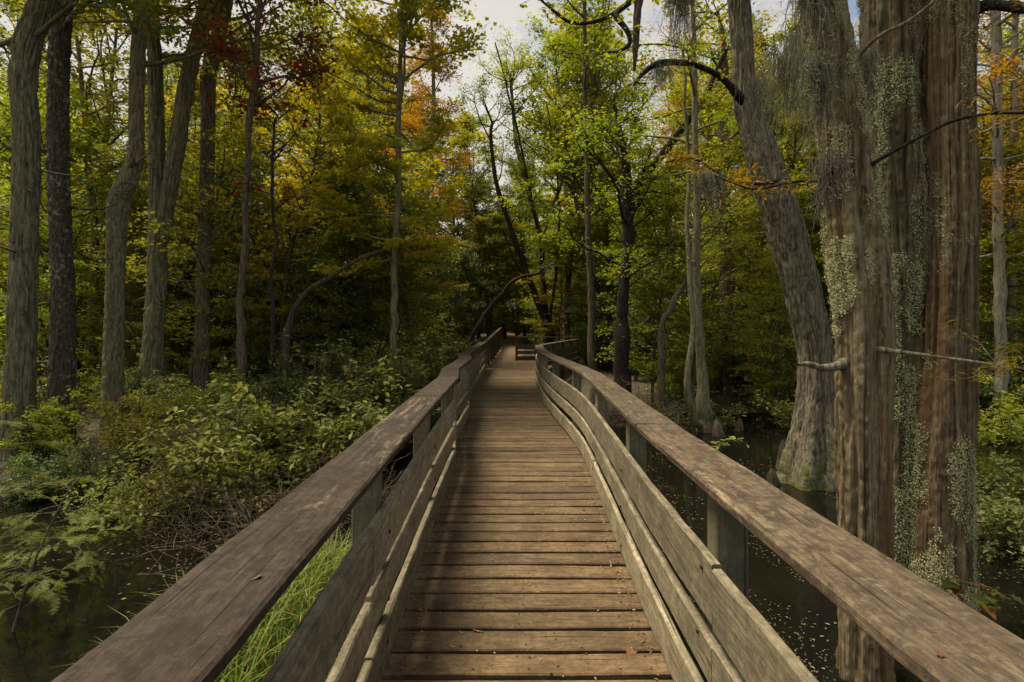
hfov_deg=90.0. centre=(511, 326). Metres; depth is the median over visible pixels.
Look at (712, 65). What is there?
broadleaf tree
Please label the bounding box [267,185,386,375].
understory tree
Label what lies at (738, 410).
leafy shrub
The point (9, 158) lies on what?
broadleaf tree
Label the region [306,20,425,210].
slender tree
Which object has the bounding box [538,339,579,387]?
railing
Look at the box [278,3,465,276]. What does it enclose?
maple tree
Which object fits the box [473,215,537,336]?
understory tree
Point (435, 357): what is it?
leafy shrub
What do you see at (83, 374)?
leafy shrub
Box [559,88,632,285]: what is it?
cypress tree
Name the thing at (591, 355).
straight sapling
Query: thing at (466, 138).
maple tree
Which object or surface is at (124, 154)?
broadleaf tree
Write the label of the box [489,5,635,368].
broadleaf tree
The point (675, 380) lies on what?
leafy shrub
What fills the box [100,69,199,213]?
broadleaf tree
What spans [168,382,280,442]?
leafy shrub
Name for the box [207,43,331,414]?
sparse maple sapling
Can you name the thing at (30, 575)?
cypress sapling
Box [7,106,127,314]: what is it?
broadleaf tree
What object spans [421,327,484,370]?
leafy shrub
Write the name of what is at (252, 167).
broadleaf tree
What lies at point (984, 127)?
broadleaf tree
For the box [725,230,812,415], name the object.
understory tree
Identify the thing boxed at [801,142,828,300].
maple tree
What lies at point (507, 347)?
path
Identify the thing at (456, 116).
broadleaf tree
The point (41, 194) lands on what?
broadleaf tree
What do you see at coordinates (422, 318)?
understory tree
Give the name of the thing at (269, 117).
broadleaf tree
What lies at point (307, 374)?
twiggy shrub
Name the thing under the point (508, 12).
sky
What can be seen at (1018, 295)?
understory tree
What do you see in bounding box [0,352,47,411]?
leafy shrub
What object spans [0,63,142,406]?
understory tree
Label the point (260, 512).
twiggy shrub
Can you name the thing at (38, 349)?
leafy shrub
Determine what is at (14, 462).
leafy shrub
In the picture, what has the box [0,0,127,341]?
broadleaf tree
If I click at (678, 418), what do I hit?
cypress knee
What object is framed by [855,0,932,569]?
cypress tree
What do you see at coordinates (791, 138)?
cypress tree
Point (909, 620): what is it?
railing
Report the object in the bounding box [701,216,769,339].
understory tree
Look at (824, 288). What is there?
understory tree
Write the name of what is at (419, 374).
leafy shrub
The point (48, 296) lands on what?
understory tree
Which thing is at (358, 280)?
understory tree
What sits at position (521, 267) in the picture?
understory tree
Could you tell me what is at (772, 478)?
cypress knee
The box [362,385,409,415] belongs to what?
twiggy shrub
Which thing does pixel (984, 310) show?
understory tree
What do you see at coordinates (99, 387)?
leafy shrub
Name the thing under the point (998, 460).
leafy shrub
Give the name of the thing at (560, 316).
holly tree
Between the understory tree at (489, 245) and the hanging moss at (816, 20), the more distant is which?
the understory tree at (489, 245)
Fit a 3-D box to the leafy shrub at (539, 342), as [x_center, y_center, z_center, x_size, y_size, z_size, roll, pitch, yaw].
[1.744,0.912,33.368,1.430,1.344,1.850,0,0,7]
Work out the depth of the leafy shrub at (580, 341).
32.86 m
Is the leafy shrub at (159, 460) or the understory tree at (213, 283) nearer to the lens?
the leafy shrub at (159, 460)
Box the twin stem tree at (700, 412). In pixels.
[564,0,766,432]
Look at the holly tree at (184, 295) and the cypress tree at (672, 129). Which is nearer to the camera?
the holly tree at (184, 295)
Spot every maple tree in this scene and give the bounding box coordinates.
[4,65,81,221]
[124,68,270,372]
[225,55,391,399]
[228,86,317,249]
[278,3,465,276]
[293,30,415,315]
[431,111,534,343]
[444,192,484,335]
[462,176,526,338]
[540,23,663,293]
[743,96,817,200]
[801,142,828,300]
[977,73,1023,342]
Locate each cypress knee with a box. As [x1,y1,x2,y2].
[674,414,681,426]
[712,418,724,436]
[735,418,743,430]
[767,468,780,486]
[775,438,786,468]
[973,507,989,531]
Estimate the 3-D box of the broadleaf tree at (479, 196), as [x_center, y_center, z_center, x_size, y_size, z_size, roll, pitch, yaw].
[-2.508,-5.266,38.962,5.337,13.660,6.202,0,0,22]
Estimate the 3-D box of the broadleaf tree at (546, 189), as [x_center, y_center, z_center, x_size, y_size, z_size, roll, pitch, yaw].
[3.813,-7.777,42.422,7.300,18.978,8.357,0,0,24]
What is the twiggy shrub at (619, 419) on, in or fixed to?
on the ground at (722, 400)
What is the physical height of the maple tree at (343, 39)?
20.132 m
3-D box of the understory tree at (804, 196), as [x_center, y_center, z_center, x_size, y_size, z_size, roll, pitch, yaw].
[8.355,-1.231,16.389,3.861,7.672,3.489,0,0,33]
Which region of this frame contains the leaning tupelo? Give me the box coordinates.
[520,0,835,491]
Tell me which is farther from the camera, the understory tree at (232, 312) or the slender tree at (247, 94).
the slender tree at (247, 94)
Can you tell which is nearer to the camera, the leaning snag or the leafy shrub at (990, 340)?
the leaning snag
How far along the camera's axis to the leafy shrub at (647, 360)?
22.91 m
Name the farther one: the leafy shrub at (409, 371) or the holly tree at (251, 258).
the holly tree at (251, 258)
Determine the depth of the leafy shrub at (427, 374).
16.21 m
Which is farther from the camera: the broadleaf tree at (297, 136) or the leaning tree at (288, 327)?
the broadleaf tree at (297, 136)
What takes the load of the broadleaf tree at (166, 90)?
on the ground at (722, 400)
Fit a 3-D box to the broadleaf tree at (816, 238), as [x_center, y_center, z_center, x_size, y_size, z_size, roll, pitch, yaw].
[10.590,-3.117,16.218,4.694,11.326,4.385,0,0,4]
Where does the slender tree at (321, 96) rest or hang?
on the ground at (722, 400)
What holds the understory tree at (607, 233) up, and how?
in the water
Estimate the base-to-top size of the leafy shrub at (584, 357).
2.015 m
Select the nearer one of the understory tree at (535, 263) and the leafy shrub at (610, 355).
the leafy shrub at (610, 355)
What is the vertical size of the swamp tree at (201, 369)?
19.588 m
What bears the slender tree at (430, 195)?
on the ground at (722, 400)
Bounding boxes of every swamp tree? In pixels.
[0,0,205,461]
[0,0,245,440]
[0,0,336,430]
[159,0,354,412]
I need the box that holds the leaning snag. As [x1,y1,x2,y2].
[657,269,692,413]
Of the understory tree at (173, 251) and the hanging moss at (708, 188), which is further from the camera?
the understory tree at (173, 251)
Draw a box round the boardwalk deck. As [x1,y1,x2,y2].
[380,360,673,681]
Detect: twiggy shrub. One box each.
[36,388,100,429]
[68,464,293,569]
[111,464,409,577]
[231,347,386,429]
[246,439,411,537]
[261,340,420,409]
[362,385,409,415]
[585,373,688,428]
[975,500,1023,572]
[980,330,1023,399]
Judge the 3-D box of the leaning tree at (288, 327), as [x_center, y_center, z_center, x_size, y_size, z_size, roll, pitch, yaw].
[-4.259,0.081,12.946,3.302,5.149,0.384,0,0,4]
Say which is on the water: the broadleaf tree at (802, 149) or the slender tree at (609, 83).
the broadleaf tree at (802, 149)
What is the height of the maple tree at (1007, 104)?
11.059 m
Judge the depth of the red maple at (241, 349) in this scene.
10.95 m
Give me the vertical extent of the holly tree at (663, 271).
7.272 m
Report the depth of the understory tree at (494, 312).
45.52 m
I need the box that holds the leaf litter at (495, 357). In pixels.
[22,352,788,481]
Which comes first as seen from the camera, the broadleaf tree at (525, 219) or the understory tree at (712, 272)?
the understory tree at (712, 272)
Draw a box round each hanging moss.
[642,57,683,105]
[645,0,706,84]
[690,167,734,221]
[727,28,752,73]
[731,68,794,163]
[750,27,814,154]
[750,41,808,152]
[767,0,855,91]
[784,50,850,155]
[802,149,854,231]
[857,42,901,145]
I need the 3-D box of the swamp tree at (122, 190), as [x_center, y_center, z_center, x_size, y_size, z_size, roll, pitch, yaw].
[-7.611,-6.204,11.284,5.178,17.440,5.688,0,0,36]
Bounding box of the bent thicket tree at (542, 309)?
[449,42,559,350]
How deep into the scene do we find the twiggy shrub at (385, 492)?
6.99 m
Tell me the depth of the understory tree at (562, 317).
26.69 m
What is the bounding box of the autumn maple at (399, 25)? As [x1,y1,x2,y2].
[289,0,496,382]
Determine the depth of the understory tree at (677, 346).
15.22 m
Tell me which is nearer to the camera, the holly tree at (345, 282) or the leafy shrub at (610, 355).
the holly tree at (345, 282)
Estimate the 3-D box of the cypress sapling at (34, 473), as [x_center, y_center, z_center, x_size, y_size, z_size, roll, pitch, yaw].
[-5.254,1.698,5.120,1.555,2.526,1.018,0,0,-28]
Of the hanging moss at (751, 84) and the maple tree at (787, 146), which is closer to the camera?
the hanging moss at (751, 84)
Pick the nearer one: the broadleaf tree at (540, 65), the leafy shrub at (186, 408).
the leafy shrub at (186, 408)
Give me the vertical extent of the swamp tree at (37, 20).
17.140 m
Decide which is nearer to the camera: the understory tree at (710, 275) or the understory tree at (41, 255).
the understory tree at (41, 255)
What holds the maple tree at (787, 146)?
on the ground at (722, 400)
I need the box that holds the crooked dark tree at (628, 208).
[519,48,727,414]
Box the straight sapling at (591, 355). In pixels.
[538,0,644,403]
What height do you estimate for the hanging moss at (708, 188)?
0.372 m
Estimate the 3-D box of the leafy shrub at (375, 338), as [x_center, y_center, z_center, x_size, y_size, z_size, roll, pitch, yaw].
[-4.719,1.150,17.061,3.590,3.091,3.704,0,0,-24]
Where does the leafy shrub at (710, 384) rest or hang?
on the ground at (722, 400)
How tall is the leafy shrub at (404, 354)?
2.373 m
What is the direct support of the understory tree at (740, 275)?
on the ground at (722, 400)
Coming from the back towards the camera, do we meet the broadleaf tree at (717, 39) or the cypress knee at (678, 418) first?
the broadleaf tree at (717, 39)
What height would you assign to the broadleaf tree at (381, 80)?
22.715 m
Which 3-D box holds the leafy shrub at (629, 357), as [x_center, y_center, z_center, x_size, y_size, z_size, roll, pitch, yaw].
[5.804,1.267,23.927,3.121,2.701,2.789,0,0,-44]
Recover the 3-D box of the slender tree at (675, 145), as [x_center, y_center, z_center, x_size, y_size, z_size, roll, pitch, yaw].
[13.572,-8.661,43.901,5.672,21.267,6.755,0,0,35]
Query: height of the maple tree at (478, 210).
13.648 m
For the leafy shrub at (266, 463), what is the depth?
7.19 m
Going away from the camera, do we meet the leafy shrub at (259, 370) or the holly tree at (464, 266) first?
the leafy shrub at (259, 370)
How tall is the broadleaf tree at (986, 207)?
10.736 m
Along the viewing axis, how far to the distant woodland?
55.77 m
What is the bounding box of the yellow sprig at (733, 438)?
[711,436,748,449]
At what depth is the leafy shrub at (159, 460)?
6.98 m
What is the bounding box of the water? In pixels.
[0,398,1023,681]
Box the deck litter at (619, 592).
[393,360,659,680]
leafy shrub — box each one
[0,331,45,383]
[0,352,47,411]
[0,372,104,463]
[0,377,52,417]
[0,438,83,507]
[35,427,142,498]
[53,464,212,523]
[72,381,200,462]
[76,339,166,396]
[76,366,170,415]
[76,376,136,408]
[81,419,290,542]
[123,382,191,424]
[124,341,190,385]
[125,354,188,418]
[125,364,191,392]
[125,379,386,515]
[136,373,205,418]
[141,356,270,439]
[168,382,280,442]
[179,347,251,388]
[179,355,248,393]
[184,355,419,487]
[200,368,368,436]
[210,327,301,388]
[214,394,334,466]
[247,335,333,379]
[250,328,392,448]
[295,306,388,378]
[297,345,456,444]
[299,374,403,479]
[303,330,458,399]
[316,319,427,388]
[345,366,434,416]
[347,333,428,370]
[364,321,461,383]
[389,357,444,388]
[411,303,449,342]
[421,320,475,363]
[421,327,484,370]
[529,331,541,344]
[573,328,586,354]
[578,337,608,363]
[600,331,648,374]
[603,333,613,367]
[633,343,657,375]
[634,338,717,398]
[653,391,753,428]
[666,316,795,395]
[669,327,744,373]
[682,333,749,389]
[718,297,834,413]
[749,388,795,427]
[973,487,1023,575]
[974,451,1023,542]
[977,331,1023,414]
[977,373,1023,449]
[978,368,992,397]
[979,301,1023,373]
[979,374,1023,430]
[979,407,1023,445]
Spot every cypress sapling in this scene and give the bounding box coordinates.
[0,420,89,580]
[0,471,142,631]
[0,489,125,587]
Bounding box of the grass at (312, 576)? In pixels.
[57,525,401,681]
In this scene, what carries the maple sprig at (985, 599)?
on the ground at (722, 400)
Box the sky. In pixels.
[0,0,1023,309]
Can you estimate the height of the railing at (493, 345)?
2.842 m
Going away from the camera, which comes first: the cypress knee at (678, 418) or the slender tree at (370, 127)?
the cypress knee at (678, 418)
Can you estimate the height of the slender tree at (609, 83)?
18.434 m
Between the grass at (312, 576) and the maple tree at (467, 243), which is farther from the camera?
the maple tree at (467, 243)
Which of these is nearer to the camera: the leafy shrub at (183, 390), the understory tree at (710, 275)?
the leafy shrub at (183, 390)
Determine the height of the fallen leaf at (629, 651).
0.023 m
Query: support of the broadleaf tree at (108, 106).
on the ground at (722, 400)
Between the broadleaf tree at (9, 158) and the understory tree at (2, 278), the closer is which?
the understory tree at (2, 278)
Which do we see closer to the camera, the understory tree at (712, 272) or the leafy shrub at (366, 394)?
the leafy shrub at (366, 394)
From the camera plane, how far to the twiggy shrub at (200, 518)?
6.29 m
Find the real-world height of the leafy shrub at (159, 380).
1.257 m
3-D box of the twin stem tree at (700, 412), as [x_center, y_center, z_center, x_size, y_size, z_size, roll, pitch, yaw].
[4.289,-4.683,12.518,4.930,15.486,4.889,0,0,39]
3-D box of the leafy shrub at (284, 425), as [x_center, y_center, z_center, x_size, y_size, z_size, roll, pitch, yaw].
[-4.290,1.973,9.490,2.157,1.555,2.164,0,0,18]
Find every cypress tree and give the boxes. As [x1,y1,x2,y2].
[370,1,481,304]
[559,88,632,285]
[633,58,710,321]
[640,0,781,395]
[712,61,811,289]
[715,0,1023,681]
[776,82,816,208]
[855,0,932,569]
[856,10,1023,426]
[907,0,1023,611]
[977,0,1023,388]
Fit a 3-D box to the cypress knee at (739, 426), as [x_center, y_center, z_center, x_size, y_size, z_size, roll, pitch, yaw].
[5.628,2.671,12.565,0.325,0.828,0.280,0,0,0]
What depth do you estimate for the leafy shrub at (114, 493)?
6.83 m
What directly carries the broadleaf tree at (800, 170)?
on the water
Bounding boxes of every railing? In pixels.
[51,342,486,681]
[484,327,501,364]
[515,337,575,360]
[535,345,1023,681]
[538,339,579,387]
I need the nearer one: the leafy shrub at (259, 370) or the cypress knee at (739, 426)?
the cypress knee at (739, 426)
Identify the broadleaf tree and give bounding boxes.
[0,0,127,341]
[0,0,197,396]
[0,1,199,249]
[0,91,114,358]
[0,94,99,297]
[0,141,10,294]
[3,86,118,271]
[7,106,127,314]
[72,106,124,203]
[74,135,194,326]
[91,64,199,203]
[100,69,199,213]
[146,21,322,335]
[165,13,321,377]
[166,110,278,328]
[190,75,293,229]
[211,80,277,276]
[268,38,412,237]
[271,75,341,251]
[308,54,403,313]
[316,78,425,206]
[394,107,488,306]
[422,95,499,337]
[440,166,510,342]
[477,150,555,340]
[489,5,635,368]
[490,163,549,334]
[499,37,615,345]
[519,0,661,354]
[521,122,583,270]
[547,28,684,259]
[634,34,820,387]
[648,60,743,299]
[670,96,741,248]
[690,6,813,345]
[701,10,818,267]
[709,90,819,338]
[733,78,827,392]
[756,91,832,338]
[856,21,1010,194]
[977,14,1023,329]
[977,70,1023,295]
[977,72,1023,292]
[986,40,1023,213]
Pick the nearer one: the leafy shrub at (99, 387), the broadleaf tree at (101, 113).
the leafy shrub at (99, 387)
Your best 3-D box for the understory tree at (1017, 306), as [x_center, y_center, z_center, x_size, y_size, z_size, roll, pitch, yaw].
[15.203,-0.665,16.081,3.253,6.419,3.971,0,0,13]
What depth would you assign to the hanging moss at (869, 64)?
3.96 m
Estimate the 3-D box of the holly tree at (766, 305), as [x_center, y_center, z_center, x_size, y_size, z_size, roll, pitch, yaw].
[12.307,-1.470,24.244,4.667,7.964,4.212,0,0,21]
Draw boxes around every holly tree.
[38,214,137,384]
[74,217,175,353]
[125,222,227,375]
[189,172,280,342]
[192,182,335,374]
[212,162,333,391]
[248,167,336,342]
[259,143,411,379]
[303,174,411,356]
[385,210,454,332]
[402,238,467,365]
[414,230,472,342]
[447,246,495,345]
[549,275,576,340]
[562,247,619,370]
[609,259,677,380]
[628,227,713,353]
[670,243,745,346]
[732,211,813,348]
[734,219,818,348]
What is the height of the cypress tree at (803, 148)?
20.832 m
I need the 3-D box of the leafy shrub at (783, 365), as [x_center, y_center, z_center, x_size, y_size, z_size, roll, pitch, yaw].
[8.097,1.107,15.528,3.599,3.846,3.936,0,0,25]
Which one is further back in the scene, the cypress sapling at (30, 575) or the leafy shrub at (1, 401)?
the leafy shrub at (1, 401)
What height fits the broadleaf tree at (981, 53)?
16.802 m
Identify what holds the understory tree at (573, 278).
on the ground at (722, 400)
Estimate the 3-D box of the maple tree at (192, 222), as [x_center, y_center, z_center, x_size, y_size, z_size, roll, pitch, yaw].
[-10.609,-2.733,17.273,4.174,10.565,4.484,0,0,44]
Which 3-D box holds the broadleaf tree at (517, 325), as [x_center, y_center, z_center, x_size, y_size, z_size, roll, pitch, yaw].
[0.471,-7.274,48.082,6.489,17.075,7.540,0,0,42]
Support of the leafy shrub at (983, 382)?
on the ground at (722, 400)
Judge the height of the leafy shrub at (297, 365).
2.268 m
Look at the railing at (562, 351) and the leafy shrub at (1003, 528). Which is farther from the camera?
the railing at (562, 351)
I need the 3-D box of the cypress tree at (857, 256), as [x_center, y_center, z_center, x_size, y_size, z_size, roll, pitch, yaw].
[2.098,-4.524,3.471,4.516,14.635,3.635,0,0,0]
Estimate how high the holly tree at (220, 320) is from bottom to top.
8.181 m
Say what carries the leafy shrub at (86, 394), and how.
on the ground at (722, 400)
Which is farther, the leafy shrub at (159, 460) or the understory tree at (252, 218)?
the understory tree at (252, 218)
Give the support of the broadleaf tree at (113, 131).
on the ground at (722, 400)
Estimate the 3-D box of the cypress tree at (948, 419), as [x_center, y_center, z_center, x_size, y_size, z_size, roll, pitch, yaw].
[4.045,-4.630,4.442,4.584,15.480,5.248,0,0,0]
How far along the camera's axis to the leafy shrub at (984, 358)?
13.58 m
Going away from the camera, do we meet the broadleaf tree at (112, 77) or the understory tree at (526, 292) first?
the broadleaf tree at (112, 77)
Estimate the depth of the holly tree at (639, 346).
21.07 m
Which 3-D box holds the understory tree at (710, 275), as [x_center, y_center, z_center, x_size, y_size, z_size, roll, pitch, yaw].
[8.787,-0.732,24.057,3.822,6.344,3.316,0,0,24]
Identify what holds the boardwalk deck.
on the ground at (722, 400)
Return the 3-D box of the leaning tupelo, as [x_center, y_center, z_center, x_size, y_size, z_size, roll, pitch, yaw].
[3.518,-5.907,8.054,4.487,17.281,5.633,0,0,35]
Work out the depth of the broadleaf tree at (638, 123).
34.53 m
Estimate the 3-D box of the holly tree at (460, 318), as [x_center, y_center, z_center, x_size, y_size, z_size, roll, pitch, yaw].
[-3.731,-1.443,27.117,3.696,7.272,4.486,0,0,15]
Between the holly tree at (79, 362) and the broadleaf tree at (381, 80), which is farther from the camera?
the broadleaf tree at (381, 80)
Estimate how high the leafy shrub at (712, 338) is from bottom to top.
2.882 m
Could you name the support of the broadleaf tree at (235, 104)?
on the ground at (722, 400)
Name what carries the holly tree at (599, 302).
on the ground at (722, 400)
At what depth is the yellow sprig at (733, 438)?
8.40 m
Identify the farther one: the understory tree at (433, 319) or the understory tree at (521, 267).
the understory tree at (521, 267)
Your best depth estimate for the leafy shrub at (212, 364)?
18.11 m
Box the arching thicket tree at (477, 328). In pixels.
[468,243,569,359]
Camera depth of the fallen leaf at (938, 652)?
0.92 m
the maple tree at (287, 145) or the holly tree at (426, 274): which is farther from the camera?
the maple tree at (287, 145)
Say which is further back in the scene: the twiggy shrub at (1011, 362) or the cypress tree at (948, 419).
the twiggy shrub at (1011, 362)
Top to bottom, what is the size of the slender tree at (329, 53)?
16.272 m
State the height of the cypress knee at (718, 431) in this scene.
0.940 m
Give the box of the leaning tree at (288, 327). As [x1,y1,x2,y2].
[280,226,407,400]
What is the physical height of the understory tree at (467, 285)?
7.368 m
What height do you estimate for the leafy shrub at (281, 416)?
2.681 m
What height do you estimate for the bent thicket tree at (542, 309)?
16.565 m
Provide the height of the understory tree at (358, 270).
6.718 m
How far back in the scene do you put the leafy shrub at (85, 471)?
7.85 m
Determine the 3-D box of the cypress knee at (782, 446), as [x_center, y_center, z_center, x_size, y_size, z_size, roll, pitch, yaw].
[4.883,2.547,9.234,0.419,1.082,0.377,0,0,0]
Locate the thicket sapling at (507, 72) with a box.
[471,22,607,350]
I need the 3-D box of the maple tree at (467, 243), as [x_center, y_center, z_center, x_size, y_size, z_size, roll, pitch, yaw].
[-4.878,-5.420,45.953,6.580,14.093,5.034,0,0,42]
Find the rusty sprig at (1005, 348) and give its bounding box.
[980,338,1023,367]
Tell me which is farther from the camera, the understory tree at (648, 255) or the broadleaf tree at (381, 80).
the broadleaf tree at (381, 80)
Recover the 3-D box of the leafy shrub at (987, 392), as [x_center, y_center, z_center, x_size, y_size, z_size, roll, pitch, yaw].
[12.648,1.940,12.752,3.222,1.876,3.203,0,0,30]
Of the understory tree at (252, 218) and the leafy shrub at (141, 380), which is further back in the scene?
the understory tree at (252, 218)
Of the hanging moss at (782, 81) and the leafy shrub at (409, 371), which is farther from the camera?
the leafy shrub at (409, 371)
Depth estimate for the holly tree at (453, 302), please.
21.90 m
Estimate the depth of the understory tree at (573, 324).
34.46 m
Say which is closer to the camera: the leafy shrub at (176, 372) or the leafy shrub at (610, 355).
the leafy shrub at (176, 372)
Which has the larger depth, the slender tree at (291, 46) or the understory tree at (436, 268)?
the slender tree at (291, 46)
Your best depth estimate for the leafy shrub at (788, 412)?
12.98 m
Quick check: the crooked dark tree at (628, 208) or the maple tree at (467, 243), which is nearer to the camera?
the crooked dark tree at (628, 208)
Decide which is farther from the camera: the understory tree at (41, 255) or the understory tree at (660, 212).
the understory tree at (660, 212)
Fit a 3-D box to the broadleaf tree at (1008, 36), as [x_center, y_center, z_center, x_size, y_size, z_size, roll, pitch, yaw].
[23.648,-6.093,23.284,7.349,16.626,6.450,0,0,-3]
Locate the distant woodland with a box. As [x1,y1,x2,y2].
[45,143,992,334]
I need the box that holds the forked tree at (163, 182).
[132,0,319,417]
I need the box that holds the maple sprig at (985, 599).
[938,573,1023,619]
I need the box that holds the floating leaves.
[0,413,1023,680]
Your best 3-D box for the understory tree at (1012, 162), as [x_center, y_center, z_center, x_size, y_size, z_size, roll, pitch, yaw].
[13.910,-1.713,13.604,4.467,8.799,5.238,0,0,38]
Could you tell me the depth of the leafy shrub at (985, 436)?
10.77 m
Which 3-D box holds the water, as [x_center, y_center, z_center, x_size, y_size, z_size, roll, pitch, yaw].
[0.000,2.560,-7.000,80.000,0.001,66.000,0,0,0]
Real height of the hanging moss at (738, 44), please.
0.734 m
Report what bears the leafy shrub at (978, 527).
on the ground at (722, 400)
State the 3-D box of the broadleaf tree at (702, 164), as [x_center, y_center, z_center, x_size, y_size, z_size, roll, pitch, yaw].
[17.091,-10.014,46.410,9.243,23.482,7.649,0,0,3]
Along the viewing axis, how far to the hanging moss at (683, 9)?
6.76 m
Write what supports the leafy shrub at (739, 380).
on the ground at (722, 400)
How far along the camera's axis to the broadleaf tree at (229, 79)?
22.96 m
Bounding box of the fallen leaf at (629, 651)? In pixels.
[623,645,637,655]
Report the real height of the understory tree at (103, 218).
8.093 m
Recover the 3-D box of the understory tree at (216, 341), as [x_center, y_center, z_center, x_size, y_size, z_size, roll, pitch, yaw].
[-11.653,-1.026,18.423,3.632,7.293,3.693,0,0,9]
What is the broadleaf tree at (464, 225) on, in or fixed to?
on the ground at (722, 400)
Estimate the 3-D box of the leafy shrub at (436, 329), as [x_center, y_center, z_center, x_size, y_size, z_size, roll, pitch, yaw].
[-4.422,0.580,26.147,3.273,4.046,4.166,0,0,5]
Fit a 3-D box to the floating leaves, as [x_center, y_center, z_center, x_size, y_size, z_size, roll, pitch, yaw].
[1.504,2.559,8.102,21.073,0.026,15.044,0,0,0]
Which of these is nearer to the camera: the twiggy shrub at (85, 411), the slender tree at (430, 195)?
the twiggy shrub at (85, 411)
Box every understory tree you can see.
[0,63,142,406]
[0,161,48,349]
[0,212,103,364]
[0,234,46,377]
[37,182,147,381]
[39,269,82,362]
[74,195,195,397]
[76,153,238,351]
[82,89,288,410]
[126,187,255,359]
[135,203,234,362]
[169,189,250,346]
[181,246,264,357]
[211,258,256,353]
[229,138,375,359]
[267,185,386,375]
[302,197,409,344]
[317,193,414,358]
[331,160,473,357]
[332,168,461,391]
[341,203,436,365]
[375,240,447,359]
[398,218,464,337]
[435,249,473,335]
[452,219,509,345]
[468,221,528,334]
[469,214,517,316]
[473,201,526,335]
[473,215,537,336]
[501,219,563,341]
[502,213,560,314]
[505,211,585,333]
[512,241,558,340]
[517,229,606,349]
[518,236,572,330]
[553,273,586,338]
[557,199,617,340]
[576,242,618,340]
[581,199,667,373]
[585,215,660,341]
[591,160,729,407]
[594,191,684,309]
[596,76,799,410]
[608,214,688,359]
[628,246,687,378]
[647,253,727,374]
[675,242,720,340]
[679,249,746,342]
[684,215,745,351]
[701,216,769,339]
[710,161,827,394]
[712,233,757,326]
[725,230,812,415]
[732,161,833,357]
[785,232,834,350]
[978,108,1023,403]
[978,213,1023,366]
[978,224,1023,388]
[984,229,1023,328]
[988,265,1023,331]
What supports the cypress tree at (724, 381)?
on the ground at (722, 400)
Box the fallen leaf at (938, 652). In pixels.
[935,649,945,656]
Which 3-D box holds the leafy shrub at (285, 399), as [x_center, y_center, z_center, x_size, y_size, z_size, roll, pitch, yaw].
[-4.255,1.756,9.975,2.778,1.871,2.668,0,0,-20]
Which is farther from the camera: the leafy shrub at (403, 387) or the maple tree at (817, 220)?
the maple tree at (817, 220)
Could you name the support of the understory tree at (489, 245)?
on the ground at (722, 400)
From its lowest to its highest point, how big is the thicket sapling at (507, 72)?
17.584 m
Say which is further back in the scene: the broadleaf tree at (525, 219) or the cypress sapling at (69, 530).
the broadleaf tree at (525, 219)
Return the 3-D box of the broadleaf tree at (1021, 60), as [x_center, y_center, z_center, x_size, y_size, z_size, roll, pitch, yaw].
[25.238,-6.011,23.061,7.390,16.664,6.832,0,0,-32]
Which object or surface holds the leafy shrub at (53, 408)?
on the ground at (722, 400)
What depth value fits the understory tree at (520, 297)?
36.08 m
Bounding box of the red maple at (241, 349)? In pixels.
[181,0,352,428]
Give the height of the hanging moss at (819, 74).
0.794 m
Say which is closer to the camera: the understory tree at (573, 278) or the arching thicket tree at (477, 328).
the arching thicket tree at (477, 328)
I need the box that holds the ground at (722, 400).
[0,328,1022,681]
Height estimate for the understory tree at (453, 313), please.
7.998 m
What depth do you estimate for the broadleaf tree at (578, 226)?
26.58 m
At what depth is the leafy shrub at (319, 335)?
17.60 m
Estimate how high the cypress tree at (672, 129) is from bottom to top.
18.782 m
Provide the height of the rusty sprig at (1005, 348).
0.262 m
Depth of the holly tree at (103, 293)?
21.48 m
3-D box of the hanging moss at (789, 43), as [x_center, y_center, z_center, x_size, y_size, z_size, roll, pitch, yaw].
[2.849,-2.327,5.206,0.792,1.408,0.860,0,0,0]
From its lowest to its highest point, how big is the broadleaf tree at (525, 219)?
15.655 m
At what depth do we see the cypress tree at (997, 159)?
12.89 m
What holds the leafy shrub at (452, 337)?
on the ground at (722, 400)
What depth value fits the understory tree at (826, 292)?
18.44 m
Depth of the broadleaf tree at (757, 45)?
18.48 m
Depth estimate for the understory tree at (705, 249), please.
30.41 m
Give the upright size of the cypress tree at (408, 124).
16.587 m
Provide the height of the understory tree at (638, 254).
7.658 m
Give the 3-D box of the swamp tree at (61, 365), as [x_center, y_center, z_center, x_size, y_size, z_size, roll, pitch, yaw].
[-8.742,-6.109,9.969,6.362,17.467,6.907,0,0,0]
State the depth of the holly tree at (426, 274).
24.59 m
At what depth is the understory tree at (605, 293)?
24.09 m
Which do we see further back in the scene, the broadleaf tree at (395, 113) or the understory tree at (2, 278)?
the broadleaf tree at (395, 113)
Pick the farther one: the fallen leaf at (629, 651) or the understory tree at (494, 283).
the understory tree at (494, 283)
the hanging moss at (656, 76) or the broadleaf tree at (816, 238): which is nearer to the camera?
the hanging moss at (656, 76)
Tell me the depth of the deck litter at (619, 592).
3.74 m
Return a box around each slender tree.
[229,90,295,174]
[265,1,376,338]
[267,0,386,317]
[268,29,375,159]
[290,89,388,344]
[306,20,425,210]
[402,138,462,342]
[500,107,563,336]
[573,52,658,366]
[655,108,692,228]
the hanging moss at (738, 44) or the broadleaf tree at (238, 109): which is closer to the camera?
the hanging moss at (738, 44)
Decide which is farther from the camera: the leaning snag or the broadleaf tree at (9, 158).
the broadleaf tree at (9, 158)
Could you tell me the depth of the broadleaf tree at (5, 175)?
25.91 m
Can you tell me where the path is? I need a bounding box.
[494,330,523,359]
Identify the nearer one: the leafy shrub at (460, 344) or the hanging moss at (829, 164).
the hanging moss at (829, 164)
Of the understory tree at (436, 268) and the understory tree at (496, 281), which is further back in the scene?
the understory tree at (496, 281)
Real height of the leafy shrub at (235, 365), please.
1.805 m

